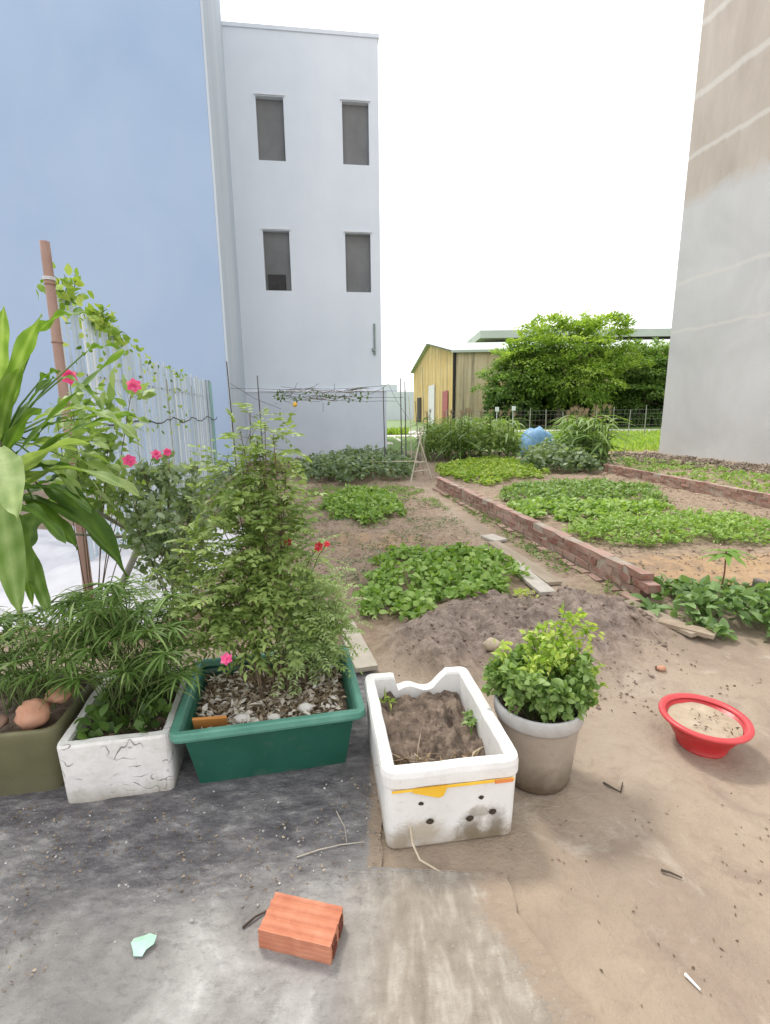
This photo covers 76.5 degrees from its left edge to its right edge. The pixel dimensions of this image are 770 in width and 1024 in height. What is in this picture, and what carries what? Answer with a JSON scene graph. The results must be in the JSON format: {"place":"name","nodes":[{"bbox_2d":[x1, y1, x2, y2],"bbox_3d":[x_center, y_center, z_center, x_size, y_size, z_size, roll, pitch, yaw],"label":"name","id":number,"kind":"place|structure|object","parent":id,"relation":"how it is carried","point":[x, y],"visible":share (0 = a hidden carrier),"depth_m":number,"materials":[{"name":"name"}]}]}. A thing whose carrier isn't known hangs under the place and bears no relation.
{"place":"outdoors","nodes":[
{"label":"outdoors","id":0,"kind":"place"},
{"bbox_2d":[34,584,206,643],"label":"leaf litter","id":1,"kind":"object","parent":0,"point":[161,619],"visible":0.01,"depth_m":3.32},
{"bbox_2d":[161,463,261,520],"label":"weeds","id":2,"kind":"object","parent":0,"point":[223,477],"visible":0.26,"depth_m":7.71,"materials":[{"name":"green plant"}]},
{"bbox_2d":[0,670,600,1023],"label":"pavement","id":3,"kind":"structure","parent":0,"point":[423,946],"depth_m":1.37,"materials":[{"name":"concrete"}]},
{"bbox_2d":[0,676,96,795],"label":"plant pot","id":4,"kind":"object","parent":3,"relation":"on","point":[29,761],"visible":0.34,"depth_m":1.82,"materials":[{"name":"green plastic"}]},
{"bbox_2d":[0,714,8,728],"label":"rock","id":5,"kind":"object","parent":4,"relation":"in","point":[4,720],"visible":1,"depth_m":1.81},
{"bbox_2d":[14,698,50,730],"bbox_3d":[-1.326,0.761,1.842,0.128,0.113,0.101,-1,12,0],"label":"rock","id":6,"kind":"object","parent":4,"relation":"on","point":[30,715],"visible":0.97,"depth_m":1.81,"materials":[{"name":"stone"}]},
{"bbox_2d":[0,600,90,713],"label":"sedge","id":7,"kind":"object","parent":4,"relation":"in","point":[13,670],"visible":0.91,"depth_m":1.90,"materials":[{"name":"green plant"}]},
{"bbox_2d":[44,685,73,703],"bbox_3d":[-1.290,0.722,1.935,0.102,0.062,0.095,-1,12,0],"label":"rock","id":8,"kind":"object","parent":4,"relation":"in","point":[59,699],"visible":0.61,"depth_m":1.90,"materials":[{"name":"stone"}]},
{"bbox_2d":[57,668,190,803],"bbox_3d":[-1.025,0.896,2.016,0.387,0.261,0.495,-3,12,-11],"label":"foam box","id":9,"kind":"object","parent":3,"relation":"on","point":[112,764],"visible":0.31,"depth_m":1.79,"materials":[{"name":"plastic"}]},
{"bbox_2d":[30,574,208,723],"bbox_3d":[-1.052,0.574,1.964,0.663,0.755,0.845,-5,12,-19],"label":"sedge","id":10,"kind":"object","parent":9,"relation":"in","point":[125,624],"visible":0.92,"depth_m":1.82,"materials":[{"name":"green plant"}]},
{"bbox_2d":[74,664,177,740],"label":"ground cover","id":11,"kind":"object","parent":9,"relation":"in","point":[99,713],"visible":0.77,"depth_m":1.86,"materials":[{"name":"green plant"}]},
{"bbox_2d":[131,933,156,955],"bbox_3d":[-0.643,1.143,1.295,0.062,0.016,0.053,-1,12,0],"label":"plastic scrap","id":12,"kind":"object","parent":3,"relation":"on","point":[141,945],"visible":1,"depth_m":1.29,"materials":[{"name":"plastic"}]},
{"bbox_2d":[0,780,380,967],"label":"grit","id":13,"kind":"object","parent":3,"relation":"on","point":[191,919],"visible":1,"depth_m":1.62,"materials":[{"name":"gravel"}]},
{"bbox_2d":[0,778,385,990],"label":"leaf litter","id":14,"kind":"object","parent":3,"relation":"on","point":[169,889],"visible":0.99,"depth_m":1.58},
{"bbox_2d":[169,645,365,783],"bbox_3d":[-0.476,0.840,2.094,0.718,0.329,0.578,-3,12,-11],"label":"planter box","id":15,"kind":"object","parent":3,"relation":"on","point":[293,737],"visible":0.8,"depth_m":1.92,"materials":[{"name":"green plastic"}]},
{"bbox_2d":[192,715,228,729],"bbox_3d":[-0.661,0.809,1.855,0.128,0.084,0.044,-2,12,-7],"label":"tile","id":16,"kind":"object","parent":15,"relation":"in","point":[207,722],"visible":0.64,"depth_m":1.84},
{"bbox_2d":[141,402,339,698],"bbox_3d":[-0.599,0.172,2.054,0.701,1.240,0.672,9,15,38],"label":"shrub","id":17,"kind":"object","parent":15,"relation":"on","point":[259,556],"visible":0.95,"depth_m":1.99,"materials":[{"name":"green plant"}]},
{"bbox_2d":[233,713,247,723],"bbox_3d":[-0.561,0.807,1.909,0.065,0.038,0.053,-1,12,0],"label":"stone","id":18,"kind":"object","parent":15,"relation":"on","point":[238,717],"visible":0.73,"depth_m":1.89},
{"bbox_2d":[297,702,313,712],"bbox_3d":[-0.321,0.789,1.974,0.069,0.036,0.050,-1,12,0],"label":"stone","id":19,"kind":"object","parent":15,"relation":"in","point":[308,707],"visible":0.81,"depth_m":1.96,"materials":[{"name":"stone"}]},
{"bbox_2d":[240,534,377,699],"bbox_3d":[-0.327,0.484,2.185,0.622,0.778,0.494,-8,14,-32],"label":"feathery bush","id":20,"kind":"object","parent":15,"relation":"in","point":[320,615],"visible":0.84,"depth_m":2.13,"materials":[{"name":"green plant"}]},
{"bbox_2d":[258,892,343,964],"bbox_3d":[-0.223,1.118,1.317,0.206,0.062,0.106,2,12,13],"label":"brick","id":21,"kind":"object","parent":3,"relation":"on","point":[305,928],"visible":1,"depth_m":1.29,"materials":[{"name":"brick"}]},
{"bbox_2d":[297,841,363,857],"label":"twig","id":22,"kind":"object","parent":3,"relation":"on","point":[326,848],"visible":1,"depth_m":1.58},
{"bbox_2d":[0,420,769,1023],"bbox_3d":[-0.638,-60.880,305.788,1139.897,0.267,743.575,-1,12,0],"label":"ground","id":23,"kind":"structure","parent":0,"point":[698,836],"depth_m":1.88,"materials":[{"name":"soil"}]},
{"bbox_2d":[39,240,94,598],"bbox_3d":[-1.999,-0.388,3.103,0.081,2.425,0.141,-11,16,-42],"label":"bamboo pole","id":24,"kind":"object","parent":23,"relation":"on","point":[48,278],"visible":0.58,"depth_m":2.94,"materials":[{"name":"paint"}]},
{"bbox_2d":[0,305,148,642],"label":"broad leaf plant","id":25,"kind":"object","parent":23,"relation":"on","point":[21,571],"visible":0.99,"depth_m":1.86,"materials":[{"name":"plant"}]},
{"bbox_2d":[33,366,176,619],"bbox_3d":[-1.457,0.107,2.504,1.105,1.626,0.585,4,12,21],"label":"flowering shrub","id":26,"kind":"object","parent":23,"relation":"on","point":[132,386],"visible":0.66,"depth_m":2.32,"materials":[{"name":"green plant"}]},
{"bbox_2d":[75,509,156,625],"bbox_3d":[-1.611,0.392,2.828,0.550,0.962,0.702,-1,12,0],"label":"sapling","id":27,"kind":"object","parent":23,"relation":"on","point":[130,566],"visible":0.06,"depth_m":2.96,"materials":[{"name":"green plant"}]},
{"bbox_2d":[0,524,242,631],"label":"plastic sheet","id":28,"kind":"object","parent":23,"relation":"on","point":[59,561],"visible":0.19,"depth_m":4.02,"materials":[{"name":"plastic"}]},
{"bbox_2d":[0,0,248,480],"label":"blue house","id":29,"kind":"structure","parent":23,"relation":"on","point":[115,179],"depth_m":9.96,"materials":[{"name":"paint"}]},
{"bbox_2d":[57,296,217,561],"bbox_3d":[-3.076,-1.172,7.180,0.165,2.397,6.746,-3,12,-9],"label":"slat fence","id":30,"kind":"object","parent":23,"relation":"on","point":[128,360],"visible":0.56,"depth_m":5.95,"materials":[{"name":"grey wood"}]},
{"bbox_2d":[36,261,190,434],"bbox_3d":[-2.818,-1.606,5.712,0.415,1.490,4.029,-2,12,-9],"label":"vine","id":31,"kind":"object","parent":30,"relation":"attached to","point":[98,320],"visible":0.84,"depth_m":4.33,"materials":[{"name":"green plant"}]},
{"bbox_2d":[109,450,221,630],"bbox_3d":[-1.174,0.266,2.681,0.494,1.242,1.078,-6,13,-25],"label":"shrub","id":32,"kind":"object","parent":23,"relation":"on","point":[154,547],"visible":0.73,"depth_m":2.37,"materials":[{"name":"green plant"}]},
{"bbox_2d":[125,562,209,616],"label":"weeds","id":33,"kind":"object","parent":23,"relation":"on","point":[153,582],"visible":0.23,"depth_m":3.67,"materials":[{"name":"green plant"}]},
{"bbox_2d":[202,380,215,472],"bbox_3d":[-3.647,-1.652,10.167,0.145,2.109,0.040,-3,12,-11],"label":"plank","id":34,"kind":"object","parent":23,"relation":"on","point":[208,417],"visible":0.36,"depth_m":10.09,"materials":[{"name":"grey wood"}]},
{"bbox_2d":[226,362,236,474],"bbox_3d":[-3.073,-1.762,9.840,0.076,2.434,0.024,-1,12,0],"label":"metal rod","id":35,"kind":"object","parent":23,"relation":"on","point":[230,408],"visible":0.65,"depth_m":9.74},
{"bbox_2d":[221,21,386,460],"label":"white house","id":36,"kind":"structure","parent":23,"relation":"on","point":[303,113],"depth_m":13.65,"materials":[{"name":"paint"}]},
{"bbox_2d":[253,92,285,160],"bbox_3d":[-3.063,-10.277,13.119,0.820,1.550,0.220,-2,12,-7],"label":"window","id":37,"kind":"structure","parent":36,"relation":"in","point":[270,113],"depth_m":13.19,"materials":[{"name":"glass"}]},
{"bbox_2d":[260,228,291,290],"bbox_3d":[-3.030,-7.080,13.769,0.820,1.596,0.220,-2,12,-7],"label":"window","id":38,"kind":"structure","parent":36,"relation":"in","point":[276,245],"depth_m":13.84,"materials":[{"name":"glass"}]},
{"bbox_2d":[340,98,369,164],"bbox_3d":[-0.806,-10.355,13.390,0.820,1.550,0.220,-2,12,-7],"label":"window","id":39,"kind":"structure","parent":36,"relation":"in","point":[354,118],"depth_m":13.46,"materials":[{"name":"glass"}]},
{"bbox_2d":[343,231,371,291],"bbox_3d":[-0.773,-7.159,14.040,0.820,1.596,0.220,-2,12,-7],"label":"window","id":40,"kind":"structure","parent":36,"relation":"in","point":[357,247],"depth_m":14.11,"materials":[{"name":"glass"}]},
{"bbox_2d":[230,376,408,459],"bbox_3d":[-1.414,-1.968,11.281,3.937,2.228,1.130,-1,12,0],"label":"trellis","id":41,"kind":"object","parent":23,"relation":"on","point":[316,393],"visible":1,"depth_m":10.92,"materials":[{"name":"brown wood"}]},
{"bbox_2d":[295,444,417,481],"bbox_3d":[-0.650,-1.265,11.806,3.030,0.604,5.179,-1,12,0],"label":"bean patch","id":42,"kind":"object","parent":23,"relation":"on","point":[346,463],"visible":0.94,"depth_m":10.38,"materials":[{"name":"green plant"}]},
{"bbox_2d":[338,620,377,672],"bbox_3d":[-0.182,0.788,2.926,0.123,0.027,0.623,-4,12,-15],"label":"plank","id":43,"kind":"object","parent":23,"relation":"on","point":[364,662],"visible":0.59,"depth_m":2.77,"materials":[{"name":"wood"}]},
{"bbox_2d":[318,483,408,524],"bbox_3d":[-0.341,-0.177,7.368,1.384,0.296,2.721,-1,12,0],"label":"vegetable patch","id":44,"kind":"object","parent":23,"relation":"on","point":[361,500],"visible":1,"depth_m":6.94,"materials":[{"name":"green plant"}]},
{"bbox_2d":[243,481,485,619],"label":"soil clods","id":45,"kind":"object","parent":23,"relation":"on","point":[423,507],"visible":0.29,"depth_m":5.81,"materials":[{"name":"soil"}]},
{"bbox_2d":[252,483,477,610],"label":"leaf litter","id":46,"kind":"object","parent":23,"relation":"on","point":[376,535],"visible":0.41,"depth_m":5.69,"materials":[{"name":"plant"}]},
{"bbox_2d":[262,482,479,587],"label":"weeds","id":47,"kind":"object","parent":23,"relation":"on","point":[444,518],"visible":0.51,"depth_m":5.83,"materials":[{"name":"green plant"}]},
{"bbox_2d":[372,426,431,481],"bbox_3d":[0.464,-1.235,10.315,1.238,1.137,0.977,-5,12,-19],"label":"stake frame","id":48,"kind":"object","parent":23,"relation":"on","point":[422,453],"visible":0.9,"depth_m":10.12,"materials":[{"name":"brown wood"}]},
{"bbox_2d":[412,415,449,460],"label":"corn plant","id":49,"kind":"object","parent":23,"relation":"on","point":[424,437],"visible":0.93,"depth_m":13.50,"materials":[{"name":"green plant"}]},
{"bbox_2d":[351,541,529,621],"bbox_3d":[0.492,0.507,4.025,1.481,0.237,1.871,-1,12,0],"label":"vegetable patch","id":50,"kind":"object","parent":23,"relation":"on","point":[470,576],"visible":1,"depth_m":3.88,"materials":[{"name":"green plant"}]},
{"bbox_2d":[364,667,518,872],"bbox_3d":[0.181,0.903,1.821,0.466,0.300,0.709,-2,12,-8],"label":"foam box","id":51,"kind":"object","parent":23,"relation":"on","point":[445,757],"visible":1,"depth_m":1.63,"materials":[{"name":"plastic"}]},
{"bbox_2d":[425,410,469,460],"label":"corn plant","id":52,"kind":"object","parent":23,"relation":"on","point":[450,437],"visible":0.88,"depth_m":13.27,"materials":[{"name":"green plant"}]},
{"bbox_2d":[438,410,482,459],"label":"corn plant","id":53,"kind":"object","parent":23,"relation":"on","point":[460,423],"visible":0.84,"depth_m":13.09,"materials":[{"name":"green plant"}]},
{"bbox_2d":[415,414,525,456],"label":"leafy plants","id":54,"kind":"object","parent":23,"relation":"on","point":[438,437],"visible":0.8,"depth_m":13.71,"materials":[{"name":"green plant"}]},
{"bbox_2d":[447,408,493,456],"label":"corn plant","id":55,"kind":"object","parent":23,"relation":"on","point":[469,411],"visible":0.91,"depth_m":13.24,"materials":[{"name":"green plant"}]},
{"bbox_2d":[482,637,500,650],"bbox_3d":[0.593,0.733,2.714,0.088,0.076,0.090,-8,14,-34],"label":"rock","id":56,"kind":"object","parent":23,"relation":"on","point":[489,644],"visible":0.91,"depth_m":2.69,"materials":[{"name":"stone"}]},
{"bbox_2d":[434,454,550,485],"bbox_3d":[2.496,-1.071,11.456,3.180,0.310,4.588,10,15,41],"label":"vegetable patch","id":57,"kind":"object","parent":23,"relation":"on","point":[496,467],"visible":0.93,"depth_m":10.62,"materials":[{"name":"green plant"}]},
{"bbox_2d":[473,408,513,455],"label":"corn plant","id":58,"kind":"object","parent":23,"relation":"on","point":[489,453],"visible":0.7,"depth_m":13.77,"materials":[{"name":"green plant"}]},
{"bbox_2d":[481,534,506,541],"bbox_3d":[1.205,0.291,5.410,0.168,0.027,0.252,-6,13,-26],"label":"plank","id":59,"kind":"object","parent":23,"relation":"on","point":[491,537],"visible":0.92,"depth_m":5.39,"materials":[{"name":"wood"}]},
{"bbox_2d":[488,411,529,457],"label":"corn plant","id":60,"kind":"object","parent":23,"relation":"on","point":[507,435],"visible":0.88,"depth_m":13.01,"materials":[{"name":"green plant"}]},
{"bbox_2d":[469,335,570,427],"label":"tree","id":61,"kind":"object","parent":23,"relation":"on","point":[498,376],"visible":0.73,"depth_m":40.83,"materials":[{"name":"green plant"}]},
{"bbox_2d":[387,426,660,451],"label":"grass","id":62,"kind":"structure","parent":23,"relation":"on","point":[651,437],"depth_m":22.55,"materials":[{"name":"green plant"}]},
{"bbox_2d":[487,541,561,584],"bbox_3d":[1.266,0.452,4.598,0.134,0.029,1.300,-3,12,-9],"label":"plank","id":63,"kind":"object","parent":23,"relation":"on","point":[545,576],"visible":0.73,"depth_m":4.42,"materials":[{"name":"wood"}]},
{"bbox_2d":[513,587,538,597],"bbox_3d":[0.958,0.559,3.374,0.199,0.084,0.129,-1,12,0],"label":"sprout","id":64,"kind":"object","parent":23,"relation":"on","point":[519,591],"visible":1,"depth_m":3.38,"materials":[{"name":"green plant"}]},
{"bbox_2d":[505,561,555,594],"bbox_3d":[1.207,0.544,4.132,0.134,0.028,0.806,-2,12,-6],"label":"plank","id":65,"kind":"object","parent":23,"relation":"on","point":[533,581],"visible":0.69,"depth_m":3.94,"materials":[{"name":"wood"}]},
{"bbox_2d":[394,585,672,712],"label":"soil clods","id":66,"kind":"object","parent":23,"relation":"on","point":[532,627],"visible":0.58,"depth_m":2.96,"materials":[{"name":"soil"}]},
{"bbox_2d":[516,426,553,456],"bbox_3d":[4.670,-2.167,15.081,1.156,0.976,0.960,-1,12,0],"label":"tarpaulin","id":67,"kind":"object","parent":23,"relation":"on","point":[538,434],"visible":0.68,"depth_m":14.73,"materials":[{"name":"blue plastic"}]},
{"bbox_2d":[445,494,628,599],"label":"weeds","id":68,"kind":"object","parent":23,"relation":"on","point":[545,553],"visible":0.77,"depth_m":4.97,"materials":[{"name":"green plant"}]},
{"bbox_2d":[494,690,584,794],"bbox_3d":[0.589,0.870,1.903,0.332,0.324,0.332,-1,12,0],"label":"bucket","id":69,"kind":"object","parent":23,"relation":"on","point":[545,751],"visible":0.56,"depth_m":1.78,"materials":[{"name":"plastic"}]},
{"bbox_2d":[481,642,602,722],"bbox_3d":[0.585,0.642,1.866,0.442,0.269,0.380,-1,12,0],"label":"herb","id":70,"kind":"object","parent":69,"relation":"in","point":[549,698],"visible":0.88,"depth_m":1.76,"materials":[{"name":"green plant"}]},
{"bbox_2d":[492,600,608,710],"bbox_3d":[0.657,0.564,1.868,0.499,0.420,0.244,-4,12,-15],"label":"herb","id":71,"kind":"object","parent":69,"relation":"in","point":[562,644],"visible":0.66,"depth_m":1.88,"materials":[{"name":"green plant"}]},
{"bbox_2d":[432,477,660,603],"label":"brick wall","id":72,"kind":"structure","parent":23,"relation":"on","point":[601,566],"depth_m":4.58,"materials":[{"name":"brick"}]},
{"bbox_2d":[446,405,661,434],"bbox_3d":[9.754,-4.908,26.575,12.837,1.724,0.120,-1,12,0],"label":"wire fence","id":73,"kind":"object","parent":23,"relation":"on","point":[514,409],"visible":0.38,"depth_m":26.48,"materials":[{"name":"metal"}]},
{"bbox_2d":[463,587,650,619],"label":"soil clods","id":74,"kind":"object","parent":23,"relation":"on","point":[633,616],"visible":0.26,"depth_m":3.32,"materials":[{"name":"soil"}]},
{"bbox_2d":[516,437,603,473],"bbox_3d":[4.681,-1.567,12.831,2.241,0.721,4.780,3,12,18],"label":"bean patch","id":75,"kind":"object","parent":23,"relation":"on","point":[548,454],"visible":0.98,"depth_m":11.11,"materials":[{"name":"green plant"}]},
{"bbox_2d":[489,309,656,427],"bbox_3d":[15.280,-11.484,40.130,13.538,9.824,8.648,-1,12,0],"label":"tree","id":76,"kind":"object","parent":23,"relation":"on","point":[587,342],"visible":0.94,"depth_m":38.90,"materials":[{"name":"green plant"}]},
{"bbox_2d":[482,386,663,426],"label":"hedge","id":77,"kind":"object","parent":23,"relation":"on","point":[542,418],"visible":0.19,"depth_m":43.15,"materials":[{"name":"green plant"}]},
{"bbox_2d":[393,590,760,714],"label":"leaf litter","id":78,"kind":"object","parent":23,"relation":"on","point":[615,661],"visible":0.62,"depth_m":2.69,"materials":[{"name":"plant"}]},
{"bbox_2d":[553,418,612,458],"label":"leafy plants","id":79,"kind":"object","parent":23,"relation":"on","point":[561,440],"visible":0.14,"depth_m":12.98,"materials":[{"name":"green plant"}]},
{"bbox_2d":[493,476,673,504],"bbox_3d":[3.195,-0.397,8.047,2.958,0.290,2.281,-1,12,0],"label":"vegetable patch","id":80,"kind":"object","parent":23,"relation":"on","point":[551,489],"visible":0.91,"depth_m":7.74,"materials":[{"name":"green plant"}]},
{"bbox_2d":[506,494,676,522],"bbox_3d":[2.904,-0.079,6.657,2.466,0.275,1.506,-1,12,0],"label":"vegetable patch","id":81,"kind":"object","parent":23,"relation":"on","point":[535,507],"visible":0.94,"depth_m":6.49,"materials":[{"name":"green plant"}]},
{"bbox_2d":[564,403,627,463],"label":"corn plant","id":82,"kind":"object","parent":23,"relation":"on","point":[602,435],"visible":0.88,"depth_m":11.24,"materials":[{"name":"green plant"}]},
{"bbox_2d":[573,417,627,464],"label":"corn plant","id":83,"kind":"object","parent":23,"relation":"on","point":[599,428],"visible":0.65,"depth_m":11.70,"materials":[{"name":"green plant"}]},
{"bbox_2d":[570,404,641,470],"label":"corn plant","id":84,"kind":"object","parent":23,"relation":"on","point":[601,425],"visible":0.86,"depth_m":11.07,"materials":[{"name":"green plant"}]},
{"bbox_2d":[580,414,631,466],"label":"corn plant","id":85,"kind":"object","parent":23,"relation":"on","point":[608,441],"visible":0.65,"depth_m":11.76,"materials":[{"name":"green plant"}]},
{"bbox_2d":[574,404,642,466],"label":"corn plant","id":86,"kind":"object","parent":23,"relation":"on","point":[607,446],"visible":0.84,"depth_m":11.30,"materials":[{"name":"green plant"}]},
{"bbox_2d":[590,337,669,426],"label":"tree","id":87,"kind":"object","parent":23,"relation":"on","point":[650,384],"visible":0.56,"depth_m":41.02,"materials":[{"name":"green plant"}]},
{"bbox_2d":[502,474,769,577],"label":"leaf litter","id":88,"kind":"object","parent":23,"relation":"on","point":[686,529],"visible":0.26,"depth_m":5.10,"materials":[{"name":"plant"}]},
{"bbox_2d":[503,473,769,575],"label":"soil clods","id":89,"kind":"object","parent":23,"relation":"on","point":[681,569],"visible":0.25,"depth_m":4.93,"materials":[{"name":"soil"}]},
{"bbox_2d":[624,599,696,636],"bbox_3d":[1.825,0.699,3.257,0.123,0.027,0.562,-5,12,-20],"label":"plank","id":90,"kind":"object","parent":23,"relation":"on","point":[682,631],"visible":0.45,"depth_m":3.23,"materials":[{"name":"wood"}]},
{"bbox_2d":[551,792,769,1005],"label":"leaf litter","id":91,"kind":"object","parent":23,"relation":"on","point":[693,967],"visible":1,"depth_m":1.44,"materials":[{"name":"plant"}]},
{"bbox_2d":[561,507,769,545],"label":"vegetable patch","id":92,"kind":"object","parent":23,"relation":"on","point":[724,521],"visible":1,"depth_m":5.26,"materials":[{"name":"green plant"}]},
{"bbox_2d":[603,464,769,509],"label":"brick wall","id":93,"kind":"structure","parent":23,"relation":"on","point":[754,498],"depth_m":8.10,"materials":[{"name":"brick"}]},
{"bbox_2d":[657,617,715,638],"bbox_3d":[1.888,0.726,3.066,0.310,0.027,0.091,10,16,42],"label":"plank","id":94,"kind":"object","parent":23,"relation":"on","point":[698,630],"visible":0.98,"depth_m":3.05,"materials":[{"name":"wood"}]},
{"bbox_2d":[613,456,769,492],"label":"weeds","id":95,"kind":"object","parent":23,"relation":"on","point":[727,475],"visible":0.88,"depth_m":10.01,"materials":[{"name":"green plant"}]},
{"bbox_2d":[613,450,769,474],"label":"rubble","id":96,"kind":"object","parent":23,"relation":"on","point":[685,459],"visible":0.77,"depth_m":12.23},
{"bbox_2d":[629,567,769,641],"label":"leafy plants","id":97,"kind":"object","parent":23,"relation":"on","point":[703,596],"visible":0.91,"depth_m":3.24,"materials":[{"name":"green plant"}]},
{"bbox_2d":[658,693,754,758],"bbox_3d":[1.345,0.918,2.067,0.342,0.150,0.342,-1,12,0],"label":"basin","id":98,"kind":"object","parent":23,"relation":"on","point":[706,727],"visible":1,"depth_m":2.04,"materials":[{"name":"red plastic"}]},
{"bbox_2d":[696,549,758,587],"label":"seedling","id":99,"kind":"object","parent":23,"relation":"on","point":[730,554],"visible":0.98,"depth_m":3.67,"materials":[{"name":"green plant"}]},
{"bbox_2d":[382,384,413,419],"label":"distant house","id":100,"kind":"structure","parent":0,"point":[393,409],"depth_m":92.80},
{"bbox_2d":[220,0,703,391],"label":"sky","id":101,"kind":"structure","parent":0,"point":[534,154],"materials":[{"name":"white"}]},
{"bbox_2d":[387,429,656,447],"bbox_3d":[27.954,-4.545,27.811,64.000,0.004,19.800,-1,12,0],"label":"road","id":102,"kind":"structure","parent":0,"point":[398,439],"depth_m":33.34,"materials":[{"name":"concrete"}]},
{"bbox_2d":[411,339,669,425],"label":"warehouse","id":103,"kind":"structure","parent":0,"point":[450,381],"depth_m":51.46,"materials":[{"name":"metal"}]},
{"bbox_2d":[417,397,420,421],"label":"window","id":104,"kind":"structure","parent":103,"relation":"in","point":[418,399],"depth_m":68.65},
{"bbox_2d":[428,384,434,422],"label":"door","id":105,"kind":"structure","parent":103,"relation":"in","point":[431,389],"depth_m":59.61,"materials":[{"name":"metal"}]},
{"bbox_2d":[442,390,447,422],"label":"door","id":106,"kind":"structure","parent":103,"relation":"in","point":[444,393],"depth_m":52.47,"materials":[{"name":"metal"}]},
{"bbox_2d":[466,328,670,342],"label":"factory hall","id":107,"kind":"structure","parent":103,"relation":"attached to","point":[504,335],"depth_m":82.76,"materials":[{"name":"metal"}]},
{"bbox_2d":[659,0,769,464],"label":"cement house","id":108,"kind":"structure","parent":0,"point":[717,398],"depth_m":12.73,"materials":[{"name":"concrete"}]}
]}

